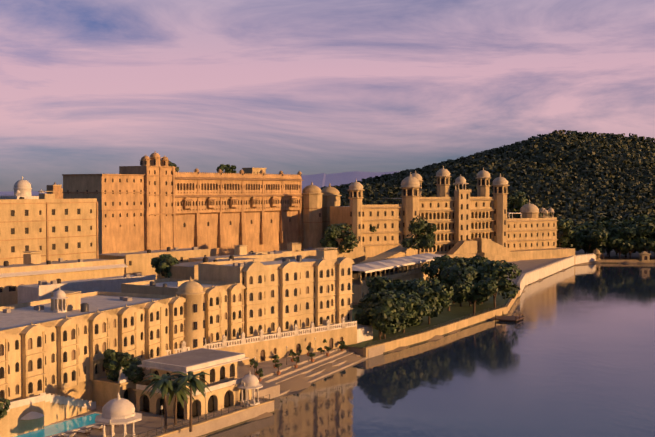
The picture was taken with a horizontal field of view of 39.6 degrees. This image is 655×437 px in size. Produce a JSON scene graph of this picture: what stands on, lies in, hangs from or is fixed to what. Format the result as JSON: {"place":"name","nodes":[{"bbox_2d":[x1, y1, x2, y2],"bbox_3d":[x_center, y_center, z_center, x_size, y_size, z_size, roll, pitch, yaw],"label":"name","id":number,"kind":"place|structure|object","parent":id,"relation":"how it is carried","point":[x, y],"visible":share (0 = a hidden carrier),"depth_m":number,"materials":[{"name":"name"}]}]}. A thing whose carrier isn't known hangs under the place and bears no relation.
{"place":"outdoors","nodes":[
{"label":"outdoors","id":0,"kind":"place"},
{"bbox_2d":[0,134,654,436],"bbox_3d":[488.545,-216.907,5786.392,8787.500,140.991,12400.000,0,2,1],"label":"terrain","id":1,"kind":"structure","parent":0,"point":[297,383],"depth_m":931.57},
{"bbox_2d":[0,176,62,198],"bbox_3d":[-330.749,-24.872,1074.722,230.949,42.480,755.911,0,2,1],"label":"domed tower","id":2,"kind":"structure","parent":1,"relation":"on","point":[22,188],"depth_m":709.33,"materials":[{"name":"stone"},{"name":"plaster"}]},
{"bbox_2d":[0,191,98,264],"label":"building","id":3,"kind":"structure","parent":1,"relation":"on","point":[50,227],"depth_m":243.65,"materials":[{"name":"beige paint"}]},
{"bbox_2d":[0,247,384,436],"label":"hotel","id":4,"kind":"structure","parent":1,"relation":"on","point":[222,323],"depth_m":151.72,"materials":[{"name":"beige stone"}]},
{"bbox_2d":[14,413,99,436],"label":"pool water","id":5,"kind":"structure","parent":4,"relation":"on","point":[61,427],"depth_m":129.16,"materials":[{"name":"teal liquid"}]},
{"bbox_2d":[21,411,116,436],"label":"furniture","id":6,"kind":"object","parent":4,"relation":"on","point":[32,415],"visible":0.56,"depth_m":125.28,"materials":[{"name":"fabric"}]},
{"bbox_2d":[0,339,345,431],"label":"trees","id":7,"kind":"object","parent":4,"relation":"on","point":[114,362],"visible":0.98,"depth_m":130.71,"materials":[{"name":"green plant"}]},
{"bbox_2d":[62,152,341,255],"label":"palace","id":8,"kind":"structure","parent":1,"relation":"on","point":[155,201],"depth_m":337.77,"materials":[{"name":"stone"}]},
{"bbox_2d":[0,243,416,306],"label":"buildings","id":9,"kind":"structure","parent":1,"relation":"on","point":[32,277],"depth_m":224.30,"materials":[{"name":"stone"}]},
{"bbox_2d":[150,161,573,277],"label":"trees","id":10,"kind":"object","parent":1,"relation":"on","point":[161,263],"visible":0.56,"depth_m":322.83,"materials":[{"name":"green plant"}]},
{"bbox_2d":[354,254,521,338],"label":"park trees","id":11,"kind":"object","parent":1,"relation":"on","point":[395,306],"visible":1,"depth_m":230.74,"materials":[{"name":"green plant"}]},
{"bbox_2d":[330,166,574,265],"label":"palace","id":12,"kind":"structure","parent":1,"relation":"on","point":[480,224],"depth_m":396.70,"materials":[{"name":"stone"}]},
{"bbox_2d":[321,130,654,224],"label":"hill forest","id":13,"kind":"object","parent":1,"relation":"on","point":[604,201],"visible":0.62,"depth_m":928.49,"materials":[{"name":"green plant"}]},
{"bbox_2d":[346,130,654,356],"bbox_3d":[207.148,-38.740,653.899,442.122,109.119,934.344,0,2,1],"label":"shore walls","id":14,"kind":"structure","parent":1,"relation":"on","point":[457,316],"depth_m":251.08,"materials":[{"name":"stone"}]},
{"bbox_2d":[352,253,443,302],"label":"canopy","id":15,"kind":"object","parent":14,"relation":"on","point":[405,268],"depth_m":277.70,"materials":[{"name":"fabric"}]},
{"bbox_2d":[557,213,654,258],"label":"trees","id":16,"kind":"object","parent":1,"relation":"on","point":[626,236],"visible":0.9,"depth_m":447.37,"materials":[{"name":"green plant"}]},
{"bbox_2d":[0,0,654,191],"label":"sky","id":17,"kind":"structure","parent":0,"point":[309,87],"materials":[{"name":"purple"}]},
{"bbox_2d":[205,263,654,436],"bbox_3d":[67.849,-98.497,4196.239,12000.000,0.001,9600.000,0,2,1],"label":"water","id":18,"kind":"structure","parent":0,"point":[571,353],"depth_m":171.17,"materials":[{"name":"blue liquid"}]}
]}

